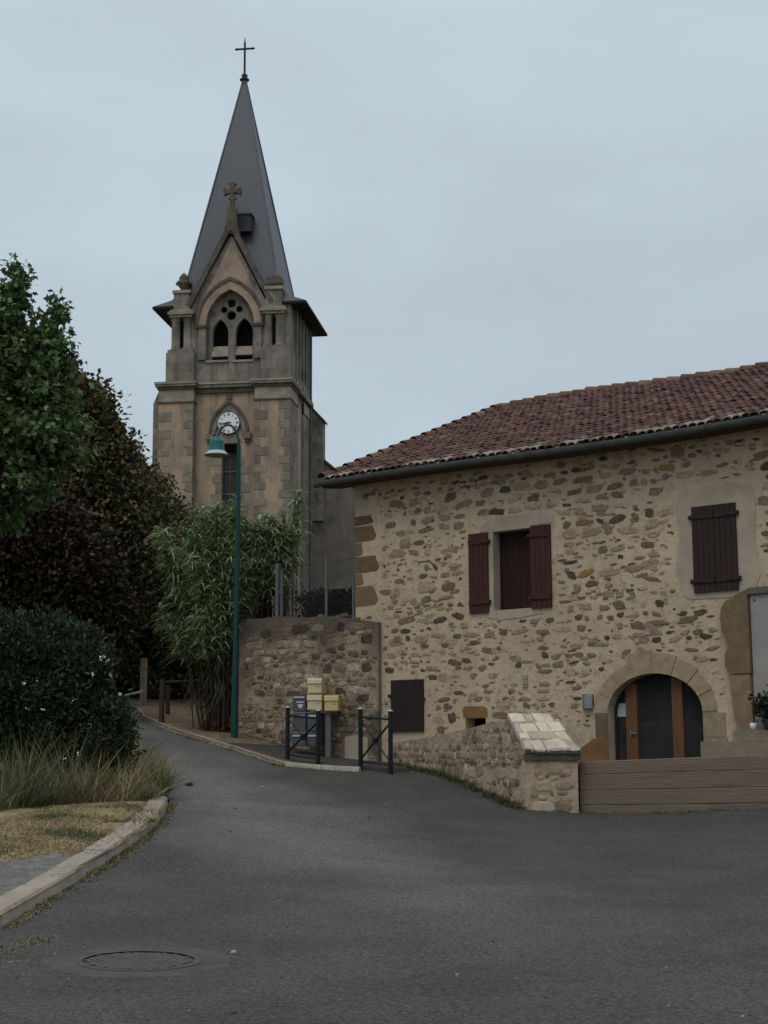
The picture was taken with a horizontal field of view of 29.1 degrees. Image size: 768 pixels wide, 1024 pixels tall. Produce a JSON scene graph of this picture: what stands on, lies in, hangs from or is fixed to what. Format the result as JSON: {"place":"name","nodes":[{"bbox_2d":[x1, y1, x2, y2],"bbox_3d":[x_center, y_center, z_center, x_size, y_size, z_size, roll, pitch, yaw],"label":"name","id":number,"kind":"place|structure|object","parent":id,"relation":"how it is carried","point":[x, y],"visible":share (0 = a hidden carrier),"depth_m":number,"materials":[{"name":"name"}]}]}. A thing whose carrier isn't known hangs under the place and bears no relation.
{"place":"outdoors","nodes":[
{"label":"outdoors","id":0,"kind":"place"},
{"bbox_2d":[0,797,166,914],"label":"dry verge","id":1,"kind":"structure","parent":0,"point":[16,811],"depth_m":17.66,"materials":[{"name":"plant"}]},
{"bbox_2d":[0,252,98,539],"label":"maple tree","id":2,"kind":"object","parent":1,"relation":"on","point":[40,448],"visible":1,"depth_m":27.31,"materials":[{"name":"green plant"}]},
{"bbox_2d":[0,847,113,895],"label":"gravel","id":3,"kind":"structure","parent":1,"relation":"on","point":[24,876],"depth_m":14.30,"materials":[{"name":"grey gravel"}]},
{"bbox_2d":[0,601,146,778],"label":"oleander bush","id":4,"kind":"object","parent":1,"relation":"on","point":[57,674],"visible":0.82,"depth_m":21.94,"materials":[{"name":"green plant"}]},
{"bbox_2d":[0,713,195,810],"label":"tall grass","id":5,"kind":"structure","parent":1,"relation":"on","point":[146,778],"depth_m":20.87,"materials":[{"name":"green plant"}]},
{"bbox_2d":[125,692,290,763],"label":"dirt verge","id":6,"kind":"structure","parent":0,"point":[178,720],"depth_m":34.02,"materials":[{"name":"soil"}]},
{"bbox_2d":[140,658,146,704],"bbox_3d":[-6.223,4.518,38.320,0.166,1.463,0.166,3,-9,-22],"label":"gatepost","id":7,"kind":"object","parent":6,"relation":"on","point":[143,679],"visible":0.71,"depth_m":38.28,"materials":[{"name":"brown wood"}]},
{"bbox_2d":[118,691,142,696],"bbox_3d":[-6.547,4.699,38.090,0.689,0.216,0.180,0,-9,0],"label":"barrier arm","id":8,"kind":"object","parent":7,"relation":"attached to","point":[133,693],"visible":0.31,"depth_m":38.07},
{"bbox_2d":[165,685,169,713],"bbox_3d":[-5.259,4.694,36.031,0.102,0.960,0.102,3,-9,-22],"label":"wooden post","id":9,"kind":"object","parent":6,"relation":"on","point":[167,708],"visible":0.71,"depth_m":36.01,"materials":[{"name":"brown wood"}]},
{"bbox_2d":[105,449,258,698],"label":"chestnut tree","id":10,"kind":"object","parent":6,"relation":"on","point":[172,670],"visible":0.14,"depth_m":40.12,"materials":[{"name":"green plant"}]},
{"bbox_2d":[198,711,243,732],"bbox_3d":[-3.561,4.643,32.576,1.269,0.650,0.970,-3,-9,18],"label":"withered plant","id":11,"kind":"object","parent":6,"relation":"on","point":[227,728],"visible":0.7,"depth_m":32.48,"materials":[{"name":"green plant"}]},
{"bbox_2d":[151,640,475,718],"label":"churchyard ground","id":12,"kind":"structure","parent":0,"point":[212,686],"depth_m":40.77,"materials":[{"name":"plant"}]},
{"bbox_2d":[143,494,290,731],"bbox_3d":[-3.734,2.482,33.180,3.607,5.803,2.523,0,-9,0],"label":"giant reed","id":13,"kind":"object","parent":12,"relation":"on","point":[207,621],"visible":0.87,"depth_m":32.96,"materials":[{"name":"green plant"}]},
{"bbox_2d":[152,39,355,616],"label":"church","id":14,"kind":"structure","parent":12,"relation":"on","point":[240,319],"depth_m":68.00,"materials":[{"name":"stone"}]},
{"bbox_2d":[222,444,236,553],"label":"tall window","id":15,"kind":"structure","parent":14,"relation":"in","point":[230,462],"depth_m":67.12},
{"bbox_2d":[206,292,253,362],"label":"belfry window","id":16,"kind":"structure","parent":14,"relation":"in","point":[230,330],"depth_m":68.20,"materials":[{"name":"grey stone"}]},
{"bbox_2d":[223,488,314,621],"bbox_3d":[-2.696,1.374,33.975,2.451,3.966,2.374,0,-9,0],"label":"giant reed","id":17,"kind":"object","parent":12,"relation":"on","point":[283,549],"visible":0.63,"depth_m":33.74,"materials":[{"name":"green plant"}]},
{"bbox_2d":[293,586,355,616],"bbox_3d":[-0.792,2.157,32.253,2.517,1.112,1.116,-8,-11,40],"label":"hedge","id":18,"kind":"object","parent":12,"relation":"on","point":[337,602],"visible":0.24,"depth_m":32.28,"materials":[{"name":"green plant"}]},
{"bbox_2d":[312,362,767,762],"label":"stone house","id":19,"kind":"structure","parent":12,"relation":"on","point":[587,567],"depth_m":27.36,"materials":[{"name":"stone"},{"name":"tile"},{"name":"dark wood"}]},
{"bbox_2d":[388,679,424,731],"bbox_3d":[0.445,3.850,29.447,0.930,1.025,0.055,-8,-12,40],"label":"hatch door","id":20,"kind":"structure","parent":19,"relation":"in","point":[407,697],"depth_m":29.40,"materials":[{"name":"brown wood"}]},
{"bbox_2d":[499,530,530,609],"bbox_3d":[2.588,1.119,28.321,0.875,1.505,0.058,-8,-12,40],"label":"window","id":21,"kind":"structure","parent":19,"relation":"in","point":[515,568],"depth_m":28.39,"materials":[{"name":"brown wood"}]},
{"bbox_2d":[614,674,703,759],"bbox_3d":[4.811,3.635,25.935,1.937,1.586,0.120,-8,-12,40],"label":"arched door","id":22,"kind":"structure","parent":19,"relation":"in","point":[658,716],"depth_m":26.00,"materials":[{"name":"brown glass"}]},
{"bbox_2d":[750,594,767,729],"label":"pale door","id":23,"kind":"structure","parent":19,"relation":"in","point":[758,603],"depth_m":24.57,"materials":[{"name":"white"}]},
{"bbox_2d":[224,742,409,771],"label":"pavement","id":24,"kind":"structure","parent":0,"point":[276,751],"depth_m":29.33,"materials":[{"name":"grey concrete"}]},
{"bbox_2d":[292,733,306,745],"bbox_3d":[-1.713,4.673,30.425,0.303,0.271,0.350,-2,-9,11],"label":"letterbox","id":25,"kind":"object","parent":24,"relation":"on","point":[295,737],"visible":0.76,"depth_m":30.28,"materials":[{"name":"grey metal"}]},
{"bbox_2d":[292,734,304,745],"bbox_3d":[-1.745,4.652,30.269,0.279,0.236,0.030,-2,-9,11],"label":"door","id":26,"kind":"structure","parent":25,"relation":"in","point":[295,737],"depth_m":30.28,"materials":[{"name":"grey metal"}]},
{"bbox_2d":[292,713,306,731],"bbox_3d":[-1.707,4.325,30.477,0.284,0.376,0.350,-2,-9,11],"label":"letterbox","id":27,"kind":"object","parent":25,"relation":"on","point":[300,724],"visible":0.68,"depth_m":30.33,"materials":[{"name":"grey metal"}]},
{"bbox_2d":[293,714,304,730],"bbox_3d":[-1.739,4.304,30.321,0.260,0.341,0.030,-2,-9,11],"label":"door","id":28,"kind":"structure","parent":27,"relation":"in","point":[299,722],"depth_m":30.32,"materials":[{"name":"grey metal"}]},
{"bbox_2d":[292,694,309,711],"bbox_3d":[-1.710,3.940,30.537,0.285,0.349,0.350,-2,-9,11],"label":"letterbox","id":29,"kind":"object","parent":27,"relation":"on","point":[299,702],"visible":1,"depth_m":30.39,"materials":[{"name":"grey metal"}]},
{"bbox_2d":[293,695,304,710],"bbox_3d":[-1.742,3.918,30.381,0.261,0.314,0.030,-2,-9,11],"label":"door","id":30,"kind":"structure","parent":29,"relation":"in","point":[298,700],"depth_m":30.39,"materials":[{"name":"grey metal"}]},
{"bbox_2d":[285,706,320,764],"bbox_3d":[-1.560,4.405,28.414,0.995,1.370,0.131,-9,-12,43],"label":"cross barrier","id":31,"kind":"object","parent":24,"relation":"on","point":[288,749],"visible":0.89,"depth_m":28.41,"materials":[{"name":"metal"}]},
{"bbox_2d":[310,712,339,756],"bbox_3d":[-1.206,4.641,30.340,0.560,1.089,0.240,-2,-9,11],"label":"letterbox post","id":32,"kind":"object","parent":24,"relation":"on","point":[327,734],"visible":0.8,"depth_m":30.26,"materials":[{"name":"grey metal"}]},
{"bbox_2d":[307,733,323,745],"bbox_3d":[-1.402,4.663,30.362,0.273,0.271,0.350,-2,-9,11],"label":"letterbox","id":33,"kind":"object","parent":32,"relation":"attached to","point":[311,739],"visible":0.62,"depth_m":30.22,"materials":[{"name":"grey metal"}]},
{"bbox_2d":[308,734,315,745],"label":"door","id":34,"kind":"structure","parent":33,"relation":"in","point":[311,737],"depth_m":30.22,"materials":[{"name":"grey metal"}]},
{"bbox_2d":[307,713,323,731],"bbox_3d":[-1.405,4.317,30.416,0.273,0.375,0.350,-2,-9,11],"label":"letterbox","id":35,"kind":"object","parent":33,"relation":"on","point":[311,723],"visible":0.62,"depth_m":30.28,"materials":[{"name":"grey metal"}]},
{"bbox_2d":[308,714,315,730],"bbox_3d":[-1.437,4.295,30.260,0.249,0.340,0.030,-2,-9,11],"label":"door","id":36,"kind":"structure","parent":35,"relation":"in","point":[311,722],"depth_m":30.27,"materials":[{"name":"grey metal"}]},
{"bbox_2d":[307,695,324,710],"bbox_3d":[-1.390,3.920,30.463,0.315,0.313,0.370,-2,-9,11],"label":"letterbox","id":37,"kind":"object","parent":32,"relation":"on","point":[315,702],"visible":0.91,"depth_m":30.31,"materials":[{"name":"beige metal"}]},
{"bbox_2d":[308,701,320,708],"bbox_3d":[-1.423,3.953,30.297,0.279,0.166,0.014,-2,-9,11],"label":"door","id":38,"kind":"structure","parent":37,"relation":"in","point":[311,704],"depth_m":30.29,"materials":[{"name":"beige metal"}]},
{"bbox_2d":[307,678,325,693],"bbox_3d":[-1.388,3.585,30.514,0.306,0.314,0.370,-2,-9,11],"label":"letterbox","id":39,"kind":"object","parent":37,"relation":"on","point":[316,685],"visible":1,"depth_m":30.36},
{"bbox_2d":[308,684,320,692],"bbox_3d":[-1.420,3.618,30.348,0.270,0.167,0.014,-2,-9,11],"label":"door","id":40,"kind":"structure","parent":39,"relation":"in","point":[316,688],"depth_m":30.34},
{"bbox_2d":[324,695,341,710],"bbox_3d":[-1.042,3.924,30.390,0.304,0.321,0.370,-2,-9,11],"label":"letterbox","id":41,"kind":"object","parent":32,"relation":"on","point":[333,702],"visible":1,"depth_m":30.23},
{"bbox_2d":[325,702,337,709],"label":"door","id":42,"kind":"structure","parent":41,"relation":"in","point":[328,705],"depth_m":30.22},
{"bbox_2d":[0,700,767,1023],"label":"road","id":43,"kind":"structure","parent":0,"point":[308,856],"depth_m":13.00,"materials":[{"name":"grey asphalt"}]},
{"bbox_2d":[0,935,57,965],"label":"road tuft","id":44,"kind":"object","parent":43,"relation":"on","point":[25,944],"visible":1,"depth_m":11.06,"materials":[{"name":"green plant"}]},
{"bbox_2d":[0,796,167,927],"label":"kerb","id":45,"kind":"structure","parent":43,"relation":"on","point":[14,897],"depth_m":14.36,"materials":[{"name":"concrete"}]},
{"bbox_2d":[3,802,177,927],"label":"kerb weeds","id":46,"kind":"object","parent":43,"relation":"on","point":[53,897],"visible":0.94,"depth_m":14.96,"materials":[{"name":"green plant"}]},
{"bbox_2d":[39,946,232,977],"bbox_3d":[-1.734,3.180,10.453,1.353,0.057,1.364,0,-9,0],"label":"manhole cover","id":47,"kind":"object","parent":43,"relation":"on","point":[129,964],"visible":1,"depth_m":10.39,"materials":[{"name":"metal"}]},
{"bbox_2d":[138,708,284,764],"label":"kerb","id":48,"kind":"structure","parent":43,"relation":"on","point":[139,709],"depth_m":30.67,"materials":[{"name":"concrete"}]},
{"bbox_2d":[159,679,196,722],"bbox_3d":[-4.729,4.478,34.153,1.009,1.256,0.123,6,-11,-37],"label":"wooden barrier","id":49,"kind":"object","parent":48,"relation":"on","point":[163,682],"visible":0.73,"depth_m":33.89,"materials":[{"name":"brown wood"}]},
{"bbox_2d":[131,712,358,772],"bbox_3d":[-3.900,4.792,31.727,1.410,1.402,11.992,5,-10,-29],"label":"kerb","id":50,"kind":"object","parent":43,"relation":"on","point":[279,765],"visible":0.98,"depth_m":28.88,"materials":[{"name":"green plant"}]},
{"bbox_2d":[284,761,360,771],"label":"kerb","id":51,"kind":"structure","parent":43,"relation":"on","point":[332,767],"depth_m":27.29,"materials":[{"name":"grey concrete"}]},
{"bbox_2d":[358,708,392,773],"bbox_3d":[-0.158,4.286,27.155,0.133,1.406,0.958,8,-12,-42],"label":"cross barrier","id":52,"kind":"object","parent":43,"relation":"on","point":[389,726],"visible":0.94,"depth_m":27.13,"materials":[{"name":"metal"}]},
{"bbox_2d":[2,824,766,1023],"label":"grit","id":53,"kind":"object","parent":43,"relation":"on","point":[394,977],"visible":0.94,"depth_m":9.87,"materials":[{"name":"grey stone"}]},
{"bbox_2d":[384,760,531,810],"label":"wall weeds","id":54,"kind":"object","parent":43,"relation":"on","point":[507,802],"depth_m":25.77,"materials":[{"name":"green plant"}]},
{"bbox_2d":[178,728,745,831],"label":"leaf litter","id":55,"kind":"object","parent":43,"relation":"on","point":[351,822],"visible":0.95,"depth_m":23.36,"materials":[{"name":"brown plant"}]},
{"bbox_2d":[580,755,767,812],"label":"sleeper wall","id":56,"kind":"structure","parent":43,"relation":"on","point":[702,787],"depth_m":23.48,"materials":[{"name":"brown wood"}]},
{"bbox_2d":[589,807,764,813],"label":"sleeper weeds","id":57,"kind":"object","parent":43,"relation":"on","point":[681,811],"visible":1,"depth_m":23.27,"materials":[{"name":"green plant"}]},
{"bbox_2d":[0,0,767,470],"label":"sky","id":58,"kind":"structure","parent":0,"point":[479,204],"materials":[{"name":"grey"}]},
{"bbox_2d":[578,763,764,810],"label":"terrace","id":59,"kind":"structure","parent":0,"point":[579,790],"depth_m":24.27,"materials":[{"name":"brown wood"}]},
{"bbox_2d":[700,730,767,756],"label":"stone steps","id":60,"kind":"structure","parent":59,"relation":"on","point":[748,742],"depth_m":24.34,"materials":[{"name":"beige stone"}]},
{"bbox_2d":[747,684,767,729],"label":"potted plant","id":61,"kind":"object","parent":60,"relation":"on","point":[761,707],"visible":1,"depth_m":24.15,"materials":[{"name":"green plant"}]},
{"bbox_2d":[750,723,756,729],"bbox_3d":[6.066,3.522,24.325,0.120,0.115,0.120,0,-9,0],"label":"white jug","id":62,"kind":"object","parent":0,"point":[753,726],"visible":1,"depth_m":24.28,"materials":[{"name":"white ceramic"}]},
{"bbox_3d":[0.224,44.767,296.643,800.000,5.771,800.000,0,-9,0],"label":"ground","id":63,"kind":"structure","parent":0,"visible":0},
{"bbox_2d":[0,474,159,677],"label":"chestnut tree","id":64,"kind":"object","parent":63,"relation":"on","point":[56,557],"visible":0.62,"depth_m":33.34,"materials":[{"name":"brown plant"}]},
{"bbox_2d":[54,361,190,629],"bbox_3d":[-7.665,0.610,38.388,5.749,9.231,4.402,0,-9,0],"label":"chestnut tree","id":65,"kind":"object","parent":63,"relation":"on","point":[111,484],"visible":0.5,"depth_m":37.75,"materials":[{"name":"green plant"}]},
{"bbox_2d":[204,424,240,737],"bbox_3d":[-3.556,1.500,31.972,0.763,6.975,0.549,-5,-10,26],"label":"street lamp","id":66,"kind":"object","parent":63,"relation":"on","point":[216,447],"visible":0.98,"depth_m":32.03,"materials":[{"name":"metal"}]},
{"bbox_2d":[238,613,381,761],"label":"retaining wall","id":67,"kind":"structure","parent":63,"relation":"on","point":[282,660],"depth_m":31.19,"materials":[{"name":"stone"}]},
{"bbox_2d":[275,556,355,618],"bbox_3d":[-1.438,1.706,31.637,2.467,1.500,0.090,-8,-12,40],"label":"wire fence","id":68,"kind":"object","parent":67,"relation":"on","point":[277,592],"visible":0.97,"depth_m":31.68,"materials":[{"name":"grey metal"}]},
{"bbox_2d":[393,713,580,812],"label":"wing wall","id":69,"kind":"structure","parent":63,"relation":"on","point":[531,760],"depth_m":24.66,"materials":[{"name":"beige stone"}]}
]}

